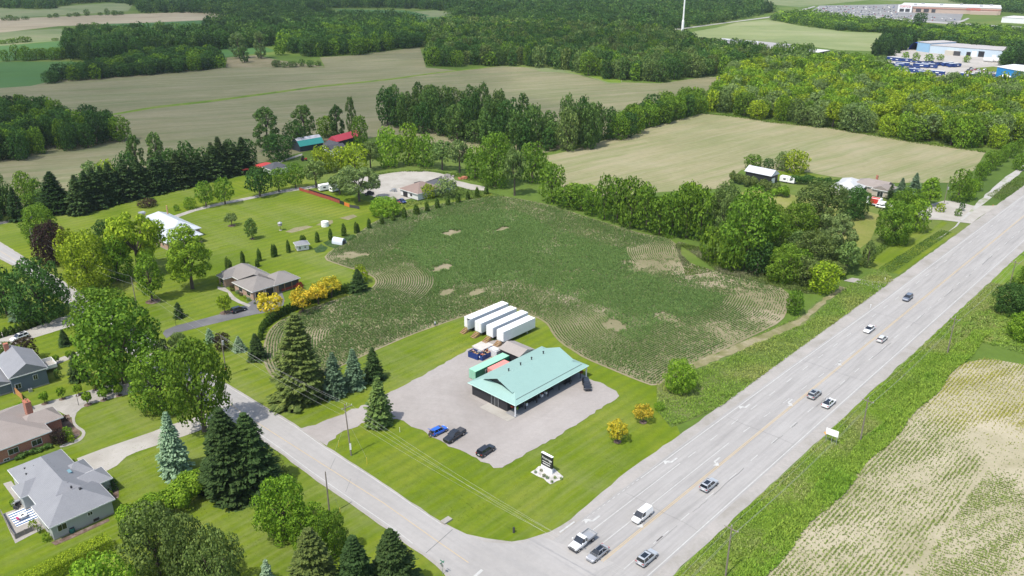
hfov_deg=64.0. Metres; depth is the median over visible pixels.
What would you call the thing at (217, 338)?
broadleaf tree
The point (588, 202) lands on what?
broadleaf tree
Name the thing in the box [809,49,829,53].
factory wing
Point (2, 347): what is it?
broadleaf tree
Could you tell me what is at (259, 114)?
poplar tree
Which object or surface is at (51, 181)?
spruce tree
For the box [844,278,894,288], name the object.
field entrance
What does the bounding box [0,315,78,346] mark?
drive apron
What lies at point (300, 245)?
garden shed
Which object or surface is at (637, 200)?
broadleaf tree
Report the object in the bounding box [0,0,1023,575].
ground
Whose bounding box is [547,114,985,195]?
pale field
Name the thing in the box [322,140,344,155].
farmhouse
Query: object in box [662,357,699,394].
broadleaf tree
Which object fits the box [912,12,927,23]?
broadleaf tree
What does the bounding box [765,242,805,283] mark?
broadleaf tree
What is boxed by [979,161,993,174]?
broadleaf tree
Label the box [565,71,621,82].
green corner
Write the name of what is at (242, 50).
poplar tree
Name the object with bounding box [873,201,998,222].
house drive
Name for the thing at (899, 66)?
broadleaf tree
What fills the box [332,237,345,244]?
greenhouse
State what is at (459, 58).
broadleaf tree
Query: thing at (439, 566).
gravel shoulder
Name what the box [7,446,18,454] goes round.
window
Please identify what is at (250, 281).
taupe bungalow
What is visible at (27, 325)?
cedar tree
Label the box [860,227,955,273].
verge lawn
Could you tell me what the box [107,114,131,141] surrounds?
broadleaf tree
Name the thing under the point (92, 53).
broadleaf tree
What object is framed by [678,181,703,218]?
broadleaf tree
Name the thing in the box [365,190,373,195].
car
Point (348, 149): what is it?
broadleaf tree
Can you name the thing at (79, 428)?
curved path
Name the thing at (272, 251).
cedar tree
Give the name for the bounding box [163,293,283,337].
asphalt drive
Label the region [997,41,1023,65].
woodland
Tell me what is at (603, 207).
broadleaf tree
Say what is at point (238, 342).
spruce tree
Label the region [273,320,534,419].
tall grass
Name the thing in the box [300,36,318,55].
broadleaf tree
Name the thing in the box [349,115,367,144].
broadleaf tree
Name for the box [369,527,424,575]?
spruce tree
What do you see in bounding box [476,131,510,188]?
broadleaf tree
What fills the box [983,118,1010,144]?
broadleaf tree
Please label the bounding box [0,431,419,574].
tall grass
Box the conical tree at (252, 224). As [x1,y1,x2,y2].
[243,218,257,238]
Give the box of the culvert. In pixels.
[440,516,451,524]
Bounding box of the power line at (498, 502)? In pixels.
[343,410,617,565]
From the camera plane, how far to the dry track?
227.32 m
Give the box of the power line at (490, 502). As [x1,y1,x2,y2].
[351,420,603,562]
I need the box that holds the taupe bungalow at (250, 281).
[216,263,299,300]
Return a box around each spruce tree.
[4,186,29,222]
[7,296,35,322]
[35,171,70,215]
[57,329,70,347]
[65,174,91,216]
[66,351,91,383]
[79,170,101,211]
[85,167,114,209]
[96,166,116,206]
[103,161,127,204]
[112,170,137,202]
[117,159,142,202]
[127,167,145,198]
[131,157,157,197]
[141,168,160,197]
[147,159,167,195]
[153,150,175,194]
[155,411,195,483]
[164,162,182,191]
[169,153,193,190]
[173,302,185,319]
[177,150,197,188]
[182,157,208,185]
[194,154,209,181]
[195,407,259,512]
[201,154,217,182]
[205,328,214,342]
[206,142,228,179]
[213,136,232,178]
[220,141,241,176]
[227,412,284,507]
[228,144,247,175]
[232,336,246,353]
[236,137,255,173]
[246,333,268,362]
[260,559,275,575]
[265,312,327,414]
[286,526,338,575]
[321,352,347,401]
[335,534,376,575]
[343,349,367,392]
[346,269,371,294]
[361,347,388,384]
[362,377,395,430]
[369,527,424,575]
[884,184,895,200]
[894,178,905,200]
[906,173,921,193]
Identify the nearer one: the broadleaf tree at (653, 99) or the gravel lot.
the gravel lot
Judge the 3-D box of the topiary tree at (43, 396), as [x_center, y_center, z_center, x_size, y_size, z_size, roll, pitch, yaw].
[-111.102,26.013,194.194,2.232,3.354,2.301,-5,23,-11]
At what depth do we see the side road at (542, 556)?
153.82 m
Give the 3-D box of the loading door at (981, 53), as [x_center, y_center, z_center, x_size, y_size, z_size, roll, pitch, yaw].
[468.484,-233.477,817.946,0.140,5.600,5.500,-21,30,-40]
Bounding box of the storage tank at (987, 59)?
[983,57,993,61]
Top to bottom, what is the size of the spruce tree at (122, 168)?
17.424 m
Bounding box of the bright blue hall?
[995,64,1023,77]
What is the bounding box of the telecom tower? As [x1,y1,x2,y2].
[681,0,684,30]
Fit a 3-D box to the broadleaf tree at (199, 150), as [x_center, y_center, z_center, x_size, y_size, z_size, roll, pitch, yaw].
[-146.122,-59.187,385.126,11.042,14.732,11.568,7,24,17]
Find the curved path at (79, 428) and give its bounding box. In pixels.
[60,412,84,446]
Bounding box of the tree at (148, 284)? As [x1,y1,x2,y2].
[133,251,164,300]
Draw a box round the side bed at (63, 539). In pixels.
[51,518,108,544]
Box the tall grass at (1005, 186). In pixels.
[988,176,1023,199]
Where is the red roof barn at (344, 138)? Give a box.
[327,130,358,145]
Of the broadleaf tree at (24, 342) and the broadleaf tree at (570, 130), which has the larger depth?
the broadleaf tree at (570, 130)
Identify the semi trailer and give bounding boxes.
[464,301,507,330]
[475,306,516,334]
[486,310,527,339]
[497,315,534,343]
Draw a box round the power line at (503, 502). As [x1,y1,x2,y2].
[360,411,629,574]
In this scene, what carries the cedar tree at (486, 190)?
on the ground at (532, 192)
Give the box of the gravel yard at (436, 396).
[301,340,618,467]
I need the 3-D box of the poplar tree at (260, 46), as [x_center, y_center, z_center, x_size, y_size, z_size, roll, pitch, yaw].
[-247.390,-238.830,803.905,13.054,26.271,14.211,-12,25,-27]
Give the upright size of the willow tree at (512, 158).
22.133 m
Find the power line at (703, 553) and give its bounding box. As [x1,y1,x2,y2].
[687,537,719,569]
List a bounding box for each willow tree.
[78,160,102,176]
[303,159,327,187]
[327,174,349,194]
[333,165,380,201]
[359,140,379,167]
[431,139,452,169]
[447,139,467,172]
[503,147,526,195]
[816,258,847,273]
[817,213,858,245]
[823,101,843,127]
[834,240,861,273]
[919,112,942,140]
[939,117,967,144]
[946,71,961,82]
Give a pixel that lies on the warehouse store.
(977, 9)
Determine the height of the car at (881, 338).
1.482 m
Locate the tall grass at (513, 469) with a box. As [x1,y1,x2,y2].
[332,373,663,531]
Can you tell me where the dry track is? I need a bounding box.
[664,286,844,376]
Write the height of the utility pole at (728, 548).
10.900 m
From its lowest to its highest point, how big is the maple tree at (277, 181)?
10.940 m
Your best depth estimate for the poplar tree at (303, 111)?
446.16 m
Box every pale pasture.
[0,3,132,18]
[0,29,61,45]
[414,10,450,16]
[693,19,881,50]
[764,0,962,6]
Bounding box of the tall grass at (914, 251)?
[881,229,950,271]
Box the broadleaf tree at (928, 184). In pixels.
[921,177,941,205]
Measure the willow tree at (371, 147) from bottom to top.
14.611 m
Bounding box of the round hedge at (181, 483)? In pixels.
[114,467,206,535]
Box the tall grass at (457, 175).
[365,169,488,183]
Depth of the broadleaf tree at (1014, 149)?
421.62 m
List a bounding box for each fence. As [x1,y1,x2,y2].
[0,510,33,538]
[14,388,22,399]
[309,189,339,199]
[309,190,339,202]
[349,204,359,208]
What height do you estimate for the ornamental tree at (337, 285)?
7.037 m
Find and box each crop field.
[0,41,67,60]
[0,61,79,87]
[101,20,202,27]
[218,45,273,56]
[336,9,428,16]
[418,17,438,22]
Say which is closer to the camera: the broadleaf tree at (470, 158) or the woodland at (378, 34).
the broadleaf tree at (470, 158)
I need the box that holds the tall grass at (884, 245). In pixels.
[857,228,902,265]
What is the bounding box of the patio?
[3,481,43,542]
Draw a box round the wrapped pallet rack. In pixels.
[488,346,499,356]
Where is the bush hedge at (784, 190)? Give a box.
[770,185,789,196]
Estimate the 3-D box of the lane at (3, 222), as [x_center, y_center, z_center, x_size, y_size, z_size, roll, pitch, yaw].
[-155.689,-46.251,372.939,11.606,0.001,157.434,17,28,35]
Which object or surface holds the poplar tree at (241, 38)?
on the tan field at (254, 61)
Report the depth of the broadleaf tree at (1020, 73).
649.98 m
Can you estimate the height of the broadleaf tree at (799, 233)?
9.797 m
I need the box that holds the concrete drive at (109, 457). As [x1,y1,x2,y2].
[77,412,210,470]
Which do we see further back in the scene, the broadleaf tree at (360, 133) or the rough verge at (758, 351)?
the broadleaf tree at (360, 133)
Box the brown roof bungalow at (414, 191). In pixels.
[398,177,454,199]
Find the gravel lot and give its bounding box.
[327,171,484,199]
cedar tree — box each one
[2,327,8,336]
[8,325,15,334]
[13,324,19,332]
[18,322,25,331]
[25,320,30,329]
[30,318,36,326]
[224,256,227,269]
[227,259,231,267]
[240,251,244,262]
[255,259,259,266]
[256,248,261,261]
[257,330,262,340]
[265,316,269,325]
[270,244,274,257]
[273,244,277,256]
[273,311,278,320]
[282,305,287,315]
[286,239,290,252]
[314,232,319,242]
[328,228,332,239]
[341,223,346,236]
[343,283,347,292]
[353,222,357,233]
[366,218,371,228]
[379,214,383,224]
[391,210,394,220]
[402,207,406,217]
[424,201,429,211]
[434,198,439,208]
[445,196,450,205]
[455,192,460,202]
[465,191,469,199]
[475,187,479,197]
[484,185,488,194]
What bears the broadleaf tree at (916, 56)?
on the ground at (532, 192)
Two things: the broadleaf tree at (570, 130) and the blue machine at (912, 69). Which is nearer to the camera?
the broadleaf tree at (570, 130)
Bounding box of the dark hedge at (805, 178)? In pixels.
[787,175,839,185]
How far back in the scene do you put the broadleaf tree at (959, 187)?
346.65 m
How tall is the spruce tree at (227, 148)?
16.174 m
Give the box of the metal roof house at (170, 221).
[138,205,202,249]
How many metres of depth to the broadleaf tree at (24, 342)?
212.95 m
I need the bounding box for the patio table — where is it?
[17,512,26,519]
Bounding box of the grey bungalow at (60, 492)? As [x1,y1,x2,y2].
[7,449,114,540]
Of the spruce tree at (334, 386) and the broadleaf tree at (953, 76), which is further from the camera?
the broadleaf tree at (953, 76)
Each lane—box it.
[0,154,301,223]
[174,185,317,216]
[675,6,814,29]
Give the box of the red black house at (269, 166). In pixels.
[241,162,287,174]
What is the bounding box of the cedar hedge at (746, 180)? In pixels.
[729,170,780,189]
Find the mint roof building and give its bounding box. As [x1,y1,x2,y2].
[468,346,588,421]
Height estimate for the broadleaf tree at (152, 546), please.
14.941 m
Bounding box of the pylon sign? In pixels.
[541,451,552,474]
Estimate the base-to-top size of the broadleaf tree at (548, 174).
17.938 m
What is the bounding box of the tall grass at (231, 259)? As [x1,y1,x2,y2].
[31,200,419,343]
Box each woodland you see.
[0,0,778,28]
[0,94,115,160]
[45,42,226,81]
[60,18,322,59]
[201,5,426,26]
[272,13,428,55]
[390,81,615,150]
[422,14,816,80]
[629,86,708,127]
[705,49,1023,142]
[770,8,1023,42]
[823,50,892,64]
[870,26,918,55]
[920,29,1013,46]
[948,0,1023,13]
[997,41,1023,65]
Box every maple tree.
[160,336,232,431]
[194,180,214,206]
[212,176,234,203]
[244,166,272,196]
[267,167,288,191]
[283,162,304,187]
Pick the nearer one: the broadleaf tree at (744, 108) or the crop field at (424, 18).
the broadleaf tree at (744, 108)
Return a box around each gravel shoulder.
[0,242,531,575]
[528,186,1023,575]
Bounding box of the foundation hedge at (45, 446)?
[14,443,52,460]
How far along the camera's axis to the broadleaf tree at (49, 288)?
232.13 m
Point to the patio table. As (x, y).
(23, 515)
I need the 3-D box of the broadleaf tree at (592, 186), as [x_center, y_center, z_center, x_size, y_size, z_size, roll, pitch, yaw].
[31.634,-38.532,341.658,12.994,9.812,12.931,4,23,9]
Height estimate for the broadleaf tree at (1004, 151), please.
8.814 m
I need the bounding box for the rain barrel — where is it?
[69,527,74,533]
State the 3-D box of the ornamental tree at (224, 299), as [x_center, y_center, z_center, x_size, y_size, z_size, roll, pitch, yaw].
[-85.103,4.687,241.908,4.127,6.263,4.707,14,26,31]
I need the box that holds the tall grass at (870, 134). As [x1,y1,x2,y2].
[703,113,985,151]
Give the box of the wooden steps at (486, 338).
[482,336,490,342]
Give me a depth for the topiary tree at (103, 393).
195.15 m
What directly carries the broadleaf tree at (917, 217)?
on the ground at (532, 192)
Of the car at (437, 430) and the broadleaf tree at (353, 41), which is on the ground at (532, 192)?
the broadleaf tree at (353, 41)
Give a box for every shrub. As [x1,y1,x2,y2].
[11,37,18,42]
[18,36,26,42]
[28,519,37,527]
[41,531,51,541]
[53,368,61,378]
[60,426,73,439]
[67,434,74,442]
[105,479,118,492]
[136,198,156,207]
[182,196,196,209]
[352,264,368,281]
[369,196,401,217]
[421,184,435,198]
[434,177,457,197]
[653,401,664,410]
[699,225,727,262]
[716,230,747,272]
[817,250,837,260]
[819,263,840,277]
[934,202,945,211]
[954,208,962,215]
[959,202,965,210]
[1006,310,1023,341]
[1011,152,1023,170]
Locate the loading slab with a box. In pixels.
[472,341,497,349]
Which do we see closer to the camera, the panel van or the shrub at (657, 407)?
the panel van
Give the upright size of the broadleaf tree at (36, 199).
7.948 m
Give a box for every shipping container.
[469,353,508,379]
[487,360,508,371]
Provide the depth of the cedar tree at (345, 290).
257.20 m
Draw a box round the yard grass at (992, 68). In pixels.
[977,66,996,71]
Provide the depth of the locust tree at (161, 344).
202.97 m
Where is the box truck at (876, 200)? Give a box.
[866,196,886,204]
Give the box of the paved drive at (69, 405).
[32,378,152,416]
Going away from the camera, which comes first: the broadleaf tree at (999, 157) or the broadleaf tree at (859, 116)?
the broadleaf tree at (999, 157)
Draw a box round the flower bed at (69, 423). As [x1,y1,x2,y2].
[59,414,80,443]
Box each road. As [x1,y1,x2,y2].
[0,244,613,575]
[838,15,1021,27]
[937,169,1023,238]
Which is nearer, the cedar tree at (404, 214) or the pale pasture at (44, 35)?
the cedar tree at (404, 214)
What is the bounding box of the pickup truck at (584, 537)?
[568,528,596,552]
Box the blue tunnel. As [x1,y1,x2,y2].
[908,42,917,49]
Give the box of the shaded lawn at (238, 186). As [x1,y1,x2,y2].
[91,179,255,234]
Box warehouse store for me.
[897,3,1001,14]
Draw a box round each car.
[10,331,29,341]
[230,305,246,313]
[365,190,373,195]
[428,425,447,436]
[475,444,495,457]
[582,377,591,390]
[586,543,609,562]
[635,548,657,566]
[699,477,718,492]
[807,389,821,399]
[821,398,835,408]
[863,324,875,332]
[875,203,883,207]
[876,335,887,342]
[902,292,913,301]
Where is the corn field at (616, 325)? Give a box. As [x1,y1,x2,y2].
[264,196,791,384]
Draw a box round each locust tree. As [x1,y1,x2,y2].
[103,211,165,272]
[151,332,189,375]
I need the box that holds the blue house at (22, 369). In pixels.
[0,342,57,395]
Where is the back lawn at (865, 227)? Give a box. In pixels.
[742,190,878,247]
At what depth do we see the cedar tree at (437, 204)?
340.23 m
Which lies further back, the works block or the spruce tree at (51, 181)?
the works block
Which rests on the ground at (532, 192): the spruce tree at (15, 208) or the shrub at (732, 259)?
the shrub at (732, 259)
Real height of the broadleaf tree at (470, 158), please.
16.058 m
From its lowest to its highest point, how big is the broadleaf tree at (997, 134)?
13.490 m
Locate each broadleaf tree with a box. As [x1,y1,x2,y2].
[0,49,10,60]
[0,130,7,159]
[0,134,28,159]
[0,175,9,214]
[0,186,11,214]
[0,210,4,220]
[0,265,16,317]
[0,341,12,353]
[1,256,70,324]
[7,128,30,160]
[9,44,19,60]
[10,170,33,198]
[11,334,38,353]
[16,202,56,246]
[17,45,32,60]
[19,193,37,213]
[23,177,42,202]
[26,195,56,213]
[27,48,43,59]
[29,187,65,202]
[29,219,66,266]
[38,48,48,59]
[40,70,59,83]
[46,47,61,59]
[46,99,61,108]
[48,62,71,79]
[48,191,72,211]
[49,427,66,445]
[51,120,75,148]
[52,104,70,112]
[52,228,80,269]
[53,227,112,294]
[56,47,66,58]
[57,33,79,55]
[62,285,131,348]
[66,174,88,197]
[69,295,161,392]
[69,549,135,575]
[76,122,95,147]
[77,104,96,113]
[83,8,88,15]
[83,114,108,145]
[86,45,105,60]
[90,218,106,238]
[91,39,112,60]
[94,158,113,173]
[94,235,133,281]
[97,109,113,124]
[97,112,116,136]
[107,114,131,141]
[110,150,133,172]
[113,64,131,76]
[115,499,185,575]
[123,347,188,417]
[136,60,156,74]
[144,156,165,167]
[158,511,209,575]
[161,148,178,163]
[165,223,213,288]
[171,35,189,47]
[176,140,195,160]
[180,522,246,575]
[192,147,207,159]
[212,332,229,351]
[225,138,236,146]
[240,138,257,166]
[249,473,305,547]
[261,133,293,161]
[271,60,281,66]
[282,119,306,147]
[285,501,331,550]
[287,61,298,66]
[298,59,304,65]
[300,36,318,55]
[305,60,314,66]
[310,145,333,171]
[314,508,348,559]
[315,115,335,136]
[330,146,350,170]
[340,141,369,171]
[347,37,365,54]
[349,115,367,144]
[375,85,396,125]
[375,125,401,167]
[385,83,398,122]
[396,122,419,165]
[412,100,432,133]
[413,132,435,168]
[423,46,441,65]
[431,109,451,135]
[437,46,455,65]
[440,102,470,139]
[446,87,462,104]
[447,50,464,66]
[463,145,482,179]
[464,84,480,100]
[464,119,485,143]
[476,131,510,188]
[478,122,499,139]
[519,140,547,183]
[537,161,566,204]
[552,184,582,208]
[554,107,579,151]
[564,182,580,203]
[572,184,590,210]
[575,183,602,205]
[579,50,598,75]
[581,101,601,148]
[582,190,600,216]
[592,106,612,137]
[595,172,614,219]
[605,175,630,223]
[606,113,630,139]
[611,110,626,126]
[614,175,648,228]
[619,111,638,137]
[623,105,640,127]
[630,106,645,133]
[630,185,652,216]
[635,181,659,231]
[642,94,659,112]
[642,102,659,127]
[646,106,662,124]
[646,194,673,234]
[651,60,668,82]
[654,100,671,123]
[657,90,673,100]
[660,93,676,108]
[660,188,685,238]
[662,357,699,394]
[666,58,684,79]
[672,101,687,119]
[674,179,703,239]
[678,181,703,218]
[680,57,699,75]
[680,91,700,115]
[685,54,707,77]
[686,185,718,240]
[703,90,719,110]
[706,85,722,106]
[707,179,741,237]
[708,81,722,95]
[719,183,784,269]
[723,60,741,68]
[723,83,740,107]
[727,69,745,83]
[730,50,746,63]
[734,91,756,115]
[743,154,763,167]
[744,237,774,275]
[746,99,768,119]
[754,96,773,116]
[754,203,791,250]
[763,158,775,169]
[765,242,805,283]
[767,235,794,253]
[774,151,788,170]
[781,149,811,174]
[782,201,820,238]
[785,222,799,238]
[786,288,805,315]
[789,229,811,250]
[789,254,815,287]
[791,248,813,263]
[792,44,802,49]
[793,105,814,124]
[794,178,849,227]
[795,230,839,262]
[797,258,821,281]
[807,99,832,125]
[808,260,844,294]
[809,105,827,127]
[840,184,873,219]
[841,102,870,131]
[874,200,915,246]
[878,113,899,137]
[888,187,924,214]
[892,65,910,76]
[896,110,915,139]
[901,52,908,57]
[901,113,929,137]
[903,116,931,141]
[904,197,931,233]
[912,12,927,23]
[912,52,920,60]
[921,177,941,205]
[924,54,933,60]
[936,54,943,60]
[938,113,965,142]
[948,168,973,202]
[951,118,977,146]
[957,115,980,146]
[959,119,987,147]
[962,55,970,61]
[963,179,978,200]
[970,178,984,190]
[972,113,993,144]
[973,161,988,179]
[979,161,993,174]
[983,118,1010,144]
[984,149,1001,169]
[986,123,1009,147]
[990,281,1023,316]
[992,151,1004,165]
[999,145,1010,161]
[1006,141,1018,157]
[1007,111,1023,141]
[1010,70,1023,77]
[1010,266,1023,301]
[1013,121,1023,141]
[1015,137,1023,152]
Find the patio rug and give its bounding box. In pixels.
[8,508,37,526]
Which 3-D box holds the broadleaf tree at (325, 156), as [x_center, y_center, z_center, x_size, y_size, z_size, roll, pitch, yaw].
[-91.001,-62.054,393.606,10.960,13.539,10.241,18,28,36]
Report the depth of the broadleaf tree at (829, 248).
273.59 m
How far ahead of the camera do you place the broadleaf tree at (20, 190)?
350.59 m
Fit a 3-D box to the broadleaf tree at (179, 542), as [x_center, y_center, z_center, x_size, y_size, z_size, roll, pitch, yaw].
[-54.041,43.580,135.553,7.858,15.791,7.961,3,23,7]
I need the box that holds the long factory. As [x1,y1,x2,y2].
[722,38,790,48]
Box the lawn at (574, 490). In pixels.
[0,174,679,575]
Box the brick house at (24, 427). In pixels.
[0,398,63,463]
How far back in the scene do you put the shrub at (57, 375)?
206.03 m
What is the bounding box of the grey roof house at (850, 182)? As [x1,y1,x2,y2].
[835,177,865,196]
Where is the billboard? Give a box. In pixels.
[826,428,838,442]
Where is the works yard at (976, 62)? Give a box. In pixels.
[888,48,1000,76]
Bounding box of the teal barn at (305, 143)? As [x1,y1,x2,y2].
[292,134,323,151]
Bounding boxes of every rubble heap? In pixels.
[439,174,454,178]
[458,176,467,179]
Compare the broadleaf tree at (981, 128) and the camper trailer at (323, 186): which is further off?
the broadleaf tree at (981, 128)
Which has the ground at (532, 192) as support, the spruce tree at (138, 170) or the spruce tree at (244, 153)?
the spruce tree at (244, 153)
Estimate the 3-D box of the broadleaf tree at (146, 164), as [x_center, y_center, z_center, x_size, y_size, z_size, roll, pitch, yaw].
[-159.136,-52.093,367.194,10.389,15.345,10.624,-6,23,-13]
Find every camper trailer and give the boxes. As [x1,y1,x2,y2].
[318,183,328,190]
[329,185,337,191]
[779,175,795,182]
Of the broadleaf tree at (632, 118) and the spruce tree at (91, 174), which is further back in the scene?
the broadleaf tree at (632, 118)
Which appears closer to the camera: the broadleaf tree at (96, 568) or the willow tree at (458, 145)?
the broadleaf tree at (96, 568)
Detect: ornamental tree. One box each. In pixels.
[215,295,231,312]
[223,212,236,225]
[255,292,284,314]
[289,285,313,311]
[309,281,328,303]
[321,275,341,297]
[607,418,628,440]
[632,403,653,421]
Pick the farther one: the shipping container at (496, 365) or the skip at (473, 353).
the skip at (473, 353)
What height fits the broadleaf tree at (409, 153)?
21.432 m
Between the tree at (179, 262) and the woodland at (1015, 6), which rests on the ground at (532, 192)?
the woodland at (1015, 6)
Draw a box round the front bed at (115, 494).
[110,481,118,498]
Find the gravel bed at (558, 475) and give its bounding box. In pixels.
[531,466,562,483]
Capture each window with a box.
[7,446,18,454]
[14,383,21,388]
[31,438,42,446]
[57,522,67,531]
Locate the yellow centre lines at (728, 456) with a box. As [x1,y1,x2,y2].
[2,216,1022,562]
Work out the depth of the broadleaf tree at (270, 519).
146.65 m
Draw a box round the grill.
[13,499,20,504]
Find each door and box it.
[491,395,498,407]
[877,191,882,196]
[978,51,984,56]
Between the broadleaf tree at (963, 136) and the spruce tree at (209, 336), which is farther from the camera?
the broadleaf tree at (963, 136)
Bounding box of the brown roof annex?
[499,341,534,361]
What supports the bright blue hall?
on the ground at (532, 192)
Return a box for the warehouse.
[1001,16,1023,23]
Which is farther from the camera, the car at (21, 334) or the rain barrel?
the car at (21, 334)
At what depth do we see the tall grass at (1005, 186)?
369.29 m
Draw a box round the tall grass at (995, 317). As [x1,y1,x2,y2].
[953,267,1023,352]
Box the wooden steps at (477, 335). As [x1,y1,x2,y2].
[471,331,479,338]
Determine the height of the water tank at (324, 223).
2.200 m
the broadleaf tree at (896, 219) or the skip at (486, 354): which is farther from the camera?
the broadleaf tree at (896, 219)
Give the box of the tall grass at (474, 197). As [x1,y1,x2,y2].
[400,187,503,207]
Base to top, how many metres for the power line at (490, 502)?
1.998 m
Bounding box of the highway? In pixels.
[553,194,1023,575]
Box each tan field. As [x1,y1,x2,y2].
[0,11,219,32]
[0,47,719,212]
[225,55,323,67]
[409,129,485,153]
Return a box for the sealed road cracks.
[330,230,1021,552]
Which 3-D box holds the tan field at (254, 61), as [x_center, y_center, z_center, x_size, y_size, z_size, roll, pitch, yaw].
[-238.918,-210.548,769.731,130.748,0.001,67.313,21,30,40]
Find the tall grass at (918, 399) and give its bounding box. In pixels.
[728,329,991,575]
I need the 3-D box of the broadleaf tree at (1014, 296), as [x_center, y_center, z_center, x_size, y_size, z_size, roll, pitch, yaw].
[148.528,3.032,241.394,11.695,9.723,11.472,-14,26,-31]
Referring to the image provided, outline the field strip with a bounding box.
[113,66,496,114]
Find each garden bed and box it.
[286,226,311,232]
[341,215,356,219]
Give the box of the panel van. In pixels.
[631,503,652,523]
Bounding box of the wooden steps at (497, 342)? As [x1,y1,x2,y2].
[492,340,501,346]
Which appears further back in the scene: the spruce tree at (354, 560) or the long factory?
the long factory
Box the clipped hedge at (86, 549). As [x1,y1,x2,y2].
[16,532,113,575]
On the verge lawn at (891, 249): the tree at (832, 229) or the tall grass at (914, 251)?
the tall grass at (914, 251)
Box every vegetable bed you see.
[314,244,326,252]
[323,240,337,247]
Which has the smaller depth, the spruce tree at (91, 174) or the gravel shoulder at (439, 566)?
the gravel shoulder at (439, 566)
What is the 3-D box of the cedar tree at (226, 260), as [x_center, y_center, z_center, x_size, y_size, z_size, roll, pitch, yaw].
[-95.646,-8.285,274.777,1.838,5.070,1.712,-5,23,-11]
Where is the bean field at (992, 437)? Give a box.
[766,360,1023,575]
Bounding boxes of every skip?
[468,348,482,359]
[478,346,491,360]
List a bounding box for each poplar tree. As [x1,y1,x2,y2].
[124,134,145,166]
[145,132,165,159]
[228,31,246,57]
[238,47,249,61]
[252,106,279,150]
[253,31,265,57]
[290,104,316,136]
[329,104,344,135]
[345,96,356,131]
[861,240,877,266]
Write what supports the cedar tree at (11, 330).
on the lawn at (574, 490)
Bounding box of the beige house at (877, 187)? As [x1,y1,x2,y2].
[856,175,898,197]
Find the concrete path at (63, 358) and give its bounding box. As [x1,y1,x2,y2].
[56,348,91,363]
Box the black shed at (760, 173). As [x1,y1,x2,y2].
[745,165,779,182]
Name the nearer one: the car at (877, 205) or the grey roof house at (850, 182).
the car at (877, 205)
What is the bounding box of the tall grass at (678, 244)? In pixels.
[675,241,818,293]
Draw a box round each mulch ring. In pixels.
[145,298,160,303]
[220,310,229,314]
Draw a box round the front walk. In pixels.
[218,287,249,306]
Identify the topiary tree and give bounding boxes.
[38,391,47,402]
[52,354,58,361]
[55,386,65,398]
[64,350,71,357]
[72,383,81,394]
[81,391,91,403]
[89,377,99,387]
[96,388,107,399]
[113,384,122,393]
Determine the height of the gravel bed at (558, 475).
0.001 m
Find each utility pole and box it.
[220,335,225,370]
[325,471,329,509]
[342,403,351,455]
[724,525,738,575]
[860,398,873,439]
[947,316,959,352]
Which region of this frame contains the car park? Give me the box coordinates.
[812,4,962,21]
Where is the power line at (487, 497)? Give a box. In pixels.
[349,407,620,575]
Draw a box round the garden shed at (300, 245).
[293,240,309,250]
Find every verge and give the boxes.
[525,67,621,82]
[657,268,888,426]
[674,251,1023,575]
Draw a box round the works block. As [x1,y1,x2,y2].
[916,40,955,52]
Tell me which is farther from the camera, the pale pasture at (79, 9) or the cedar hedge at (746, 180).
the pale pasture at (79, 9)
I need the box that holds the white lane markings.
[1,196,1023,575]
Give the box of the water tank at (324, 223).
[321,220,328,226]
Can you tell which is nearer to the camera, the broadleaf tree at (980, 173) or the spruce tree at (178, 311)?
the spruce tree at (178, 311)
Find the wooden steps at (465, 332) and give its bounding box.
[460,327,468,334]
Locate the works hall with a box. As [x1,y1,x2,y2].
[929,43,1009,57]
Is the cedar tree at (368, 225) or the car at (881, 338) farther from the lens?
the cedar tree at (368, 225)
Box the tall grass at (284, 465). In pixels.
[263,447,304,494]
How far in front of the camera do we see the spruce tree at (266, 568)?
132.03 m
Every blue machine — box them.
[891,63,904,66]
[892,58,902,61]
[909,68,923,71]
[915,63,929,67]
[931,70,945,74]
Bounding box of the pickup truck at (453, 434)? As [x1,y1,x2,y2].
[443,427,466,443]
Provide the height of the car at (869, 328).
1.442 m
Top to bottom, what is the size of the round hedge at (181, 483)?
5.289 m
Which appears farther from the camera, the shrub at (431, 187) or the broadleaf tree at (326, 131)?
the broadleaf tree at (326, 131)
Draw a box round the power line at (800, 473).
[731,410,863,535]

